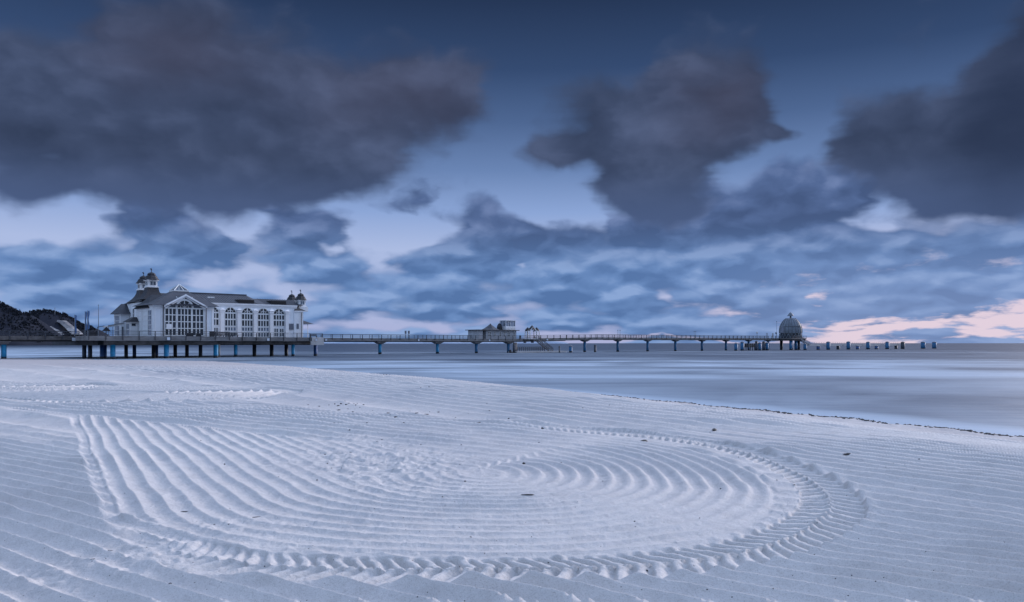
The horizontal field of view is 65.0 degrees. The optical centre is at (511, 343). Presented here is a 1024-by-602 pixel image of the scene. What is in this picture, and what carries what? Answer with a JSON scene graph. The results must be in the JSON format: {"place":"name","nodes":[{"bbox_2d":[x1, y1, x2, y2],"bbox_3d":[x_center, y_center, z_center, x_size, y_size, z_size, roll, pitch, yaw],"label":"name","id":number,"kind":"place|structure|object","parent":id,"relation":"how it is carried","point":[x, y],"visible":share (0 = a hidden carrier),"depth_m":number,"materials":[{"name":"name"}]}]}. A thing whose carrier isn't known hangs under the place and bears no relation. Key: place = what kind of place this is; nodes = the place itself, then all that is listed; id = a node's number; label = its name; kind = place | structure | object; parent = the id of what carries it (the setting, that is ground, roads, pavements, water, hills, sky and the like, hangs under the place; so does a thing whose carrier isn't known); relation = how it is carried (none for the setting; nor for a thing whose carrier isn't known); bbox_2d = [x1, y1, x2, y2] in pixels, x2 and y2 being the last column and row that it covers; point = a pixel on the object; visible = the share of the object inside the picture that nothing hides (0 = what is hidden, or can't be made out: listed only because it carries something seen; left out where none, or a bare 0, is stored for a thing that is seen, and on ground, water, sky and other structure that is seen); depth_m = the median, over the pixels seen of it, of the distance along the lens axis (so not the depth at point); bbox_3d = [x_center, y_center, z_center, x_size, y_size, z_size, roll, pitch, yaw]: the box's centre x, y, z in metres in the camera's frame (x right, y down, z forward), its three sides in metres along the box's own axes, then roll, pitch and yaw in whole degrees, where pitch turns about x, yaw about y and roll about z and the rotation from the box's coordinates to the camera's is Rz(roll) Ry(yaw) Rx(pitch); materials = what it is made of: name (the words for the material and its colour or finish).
{"place":"outdoors","nodes":[
{"label":"outdoors","id":0,"kind":"place"},
{"bbox_2d":[0,304,61,345],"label":"hills","id":1,"kind":"structure","parent":0,"point":[7,327],"depth_m":1277.47,"materials":[{"name":"green plant"}]},
{"bbox_2d":[0,301,99,342],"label":"forest","id":2,"kind":"object","parent":1,"relation":"on","point":[35,312],"visible":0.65,"depth_m":1312.75,"materials":[{"name":"green plant"}]},
{"bbox_2d":[33,312,109,335],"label":"hills","id":3,"kind":"structure","parent":0,"point":[52,321],"depth_m":1641.60,"materials":[{"name":"green plant"}]},
{"bbox_2d":[50,320,82,334],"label":"cliff","id":4,"kind":"structure","parent":3,"relation":"on","point":[68,326],"depth_m":1603.10,"materials":[{"name":"white stone"}]},
{"bbox_2d":[324,342,483,343],"bbox_3d":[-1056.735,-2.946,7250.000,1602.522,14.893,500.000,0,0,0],"label":"hills","id":5,"kind":"structure","parent":0,"point":[397,343],"depth_m":7026.08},
{"bbox_2d":[0,358,1023,601],"bbox_3d":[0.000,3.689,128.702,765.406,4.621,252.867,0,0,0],"label":"sand","id":6,"kind":"structure","parent":0,"point":[100,460],"depth_m":7.82,"materials":[{"name":"white sand"}]},
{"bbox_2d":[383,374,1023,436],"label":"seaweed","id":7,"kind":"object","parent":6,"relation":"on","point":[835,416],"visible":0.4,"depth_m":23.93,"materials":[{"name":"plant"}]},
{"bbox_2d":[0,343,1023,435],"bbox_3d":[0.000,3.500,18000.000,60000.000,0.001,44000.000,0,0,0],"label":"water","id":8,"kind":"structure","parent":0,"point":[977,387],"depth_m":102.79,"materials":[{"name":"blue liquid"}]},
{"bbox_2d":[0,330,78,358],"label":"footbridge","id":9,"kind":"object","parent":8,"relation":"in","point":[5,341],"visible":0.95,"depth_m":175.13,"materials":[{"name":"wood"}]},
{"bbox_2d":[52,330,323,358],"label":"pier platform","id":10,"kind":"structure","parent":8,"relation":"in","point":[155,341],"depth_m":188.95,"materials":[{"name":"wood"}]},
{"bbox_2d":[74,315,76,335],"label":"flagpole","id":11,"kind":"object","parent":10,"relation":"on","point":[75,319],"visible":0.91,"depth_m":193.07,"materials":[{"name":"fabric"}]},
{"bbox_2d":[85,312,86,335],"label":"flagpole","id":12,"kind":"object","parent":10,"relation":"on","point":[85,321],"visible":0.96,"depth_m":194.53,"materials":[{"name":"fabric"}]},
{"bbox_2d":[87,310,89,335],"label":"flagpole","id":13,"kind":"object","parent":10,"relation":"on","point":[88,324],"visible":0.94,"depth_m":194.98,"materials":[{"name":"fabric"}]},
{"bbox_2d":[98,305,98,335],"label":"flagpole","id":14,"kind":"object","parent":10,"relation":"on","point":[98,320],"visible":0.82,"depth_m":196.46,"materials":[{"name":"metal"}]},
{"bbox_2d":[103,323,123,335],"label":"awning","id":15,"kind":"object","parent":10,"relation":"on","point":[108,326],"visible":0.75,"depth_m":195.23,"materials":[{"name":"fabric"}]},
{"bbox_2d":[111,268,307,336],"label":"restaurant","id":16,"kind":"structure","parent":10,"relation":"on","point":[148,306],"depth_m":203.47,"materials":[{"name":"white paint"}]},
{"bbox_2d":[214,307,218,325],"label":"window","id":17,"kind":"structure","parent":16,"relation":"in","point":[216,312],"depth_m":204.84,"materials":[{"name":"white glass"}]},
{"bbox_2d":[224,307,235,325],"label":"window","id":18,"kind":"structure","parent":16,"relation":"in","point":[230,313],"depth_m":207.18,"materials":[{"name":"white glass"}]},
{"bbox_2d":[224,327,235,330],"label":"window","id":19,"kind":"structure","parent":16,"relation":"in","point":[225,328],"depth_m":207.15,"materials":[{"name":"white glass"}]},
{"bbox_2d":[241,307,252,326],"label":"window","id":20,"kind":"structure","parent":16,"relation":"in","point":[247,313],"depth_m":210.21,"materials":[{"name":"white glass"}]},
{"bbox_2d":[241,327,252,330],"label":"window","id":21,"kind":"structure","parent":16,"relation":"in","point":[242,328],"depth_m":210.16,"materials":[{"name":"white glass"}]},
{"bbox_2d":[241,332,252,336],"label":"window","id":22,"kind":"structure","parent":16,"relation":"in","point":[242,332],"depth_m":210.21,"materials":[{"name":"grey glass"}]},
{"bbox_2d":[257,308,268,326],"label":"window","id":23,"kind":"structure","parent":16,"relation":"in","point":[263,314],"depth_m":213.16,"materials":[{"name":"white glass"}]},
{"bbox_2d":[257,327,268,331],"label":"window","id":24,"kind":"structure","parent":16,"relation":"in","point":[260,329],"depth_m":213.16,"materials":[{"name":"white glass"}]},
{"bbox_2d":[257,332,268,336],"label":"window","id":25,"kind":"structure","parent":16,"relation":"in","point":[257,332],"depth_m":213.10,"materials":[{"name":"grey glass"}]},
{"bbox_2d":[274,328,278,336],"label":"door","id":26,"kind":"structure","parent":16,"relation":"in","point":[276,330],"depth_m":215.67,"materials":[{"name":"white glass"}]},
{"bbox_2d":[273,308,284,326],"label":"window","id":27,"kind":"structure","parent":16,"relation":"in","point":[278,315],"depth_m":216.14,"materials":[{"name":"white glass"}]},
{"bbox_2d":[279,328,283,336],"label":"door","id":28,"kind":"structure","parent":16,"relation":"in","point":[281,332],"depth_m":216.56,"materials":[{"name":"white glass"}]},
{"bbox_2d":[303,321,311,336],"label":"canopy","id":29,"kind":"object","parent":10,"relation":"on","point":[305,322],"visible":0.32,"depth_m":223.16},
{"bbox_2d":[310,334,566,353],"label":"pier","id":30,"kind":"structure","parent":8,"relation":"in","point":[437,340],"depth_m":270.05,"materials":[{"name":"wood"}]},
{"bbox_2d":[468,320,519,338],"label":"pavilion","id":31,"kind":"structure","parent":30,"relation":"on","point":[504,328],"depth_m":291.54,"materials":[{"name":"white wood"}]},
{"bbox_2d":[525,326,539,337],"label":"gateway","id":32,"kind":"object","parent":30,"relation":"on","point":[527,329],"visible":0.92,"depth_m":299.79,"materials":[{"name":"white wood"}]},
{"bbox_2d":[508,335,566,352],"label":"landing","id":33,"kind":"object","parent":30,"relation":"attached to","point":[515,348],"visible":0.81,"depth_m":294.17,"materials":[{"name":"metal"}]},
{"bbox_2d":[565,334,778,351],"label":"pier","id":34,"kind":"structure","parent":8,"relation":"in","point":[585,339],"depth_m":351.62,"materials":[{"name":"wood"}]},
{"bbox_2d":[734,343,737,350],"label":"mooring post","id":35,"kind":"object","parent":8,"relation":"in","point":[735,346],"visible":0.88,"depth_m":371.34,"materials":[{"name":"blue metal"}]},
{"bbox_2d":[740,341,743,350],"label":"mooring post","id":36,"kind":"object","parent":8,"relation":"in","point":[742,346],"visible":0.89,"depth_m":376.64,"materials":[{"name":"blue metal"}]},
{"bbox_2d":[749,343,754,349],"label":"fender","id":37,"kind":"object","parent":8,"relation":"in","point":[752,345],"visible":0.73,"depth_m":387.75,"materials":[{"name":"wood"}]},
{"bbox_2d":[765,342,768,349],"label":"mooring post","id":38,"kind":"object","parent":8,"relation":"in","point":[766,345],"visible":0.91,"depth_m":391.32,"materials":[{"name":"blue metal"}]},
{"bbox_2d":[764,336,808,349],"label":"end platform","id":39,"kind":"structure","parent":8,"relation":"in","point":[797,342],"depth_m":414.35,"materials":[{"name":"concrete"}]},
{"bbox_2d":[779,312,802,337],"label":"diving bell","id":40,"kind":"object","parent":39,"relation":"on","point":[790,327],"visible":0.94,"depth_m":419.49,"materials":[{"name":"metal"}]},
{"bbox_2d":[826,341,829,349],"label":"mooring post","id":41,"kind":"object","parent":8,"relation":"in","point":[827,345],"visible":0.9,"depth_m":426.24,"materials":[{"name":"blue metal"}]},
{"bbox_2d":[846,341,849,349],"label":"mooring post","id":42,"kind":"object","parent":8,"relation":"in","point":[847,345],"visible":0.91,"depth_m":441.64,"materials":[{"name":"blue metal"}]},
{"bbox_2d":[807,342,900,349],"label":"jetty","id":43,"kind":"object","parent":8,"relation":"in","point":[837,345],"visible":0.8,"depth_m":448.91,"materials":[{"name":"wood"}]},
{"bbox_2d":[885,341,888,348],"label":"mooring post","id":44,"kind":"object","parent":8,"relation":"in","point":[886,344],"visible":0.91,"depth_m":474.43,"materials":[{"name":"blue metal"}]},
{"bbox_2d":[932,342,936,348],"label":"mooring post","id":45,"kind":"object","parent":8,"relation":"in","point":[934,345],"visible":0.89,"depth_m":521.45,"materials":[{"name":"blue metal"}]},
{"bbox_2d":[0,0,1023,342],"label":"sky","id":46,"kind":"structure","parent":0,"point":[853,169],"materials":[{"name":"blue"}]},
{"bbox_2d":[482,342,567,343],"bbox_3d":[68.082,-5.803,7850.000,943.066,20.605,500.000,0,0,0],"label":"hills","id":47,"kind":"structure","parent":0,"point":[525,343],"depth_m":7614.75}
]}

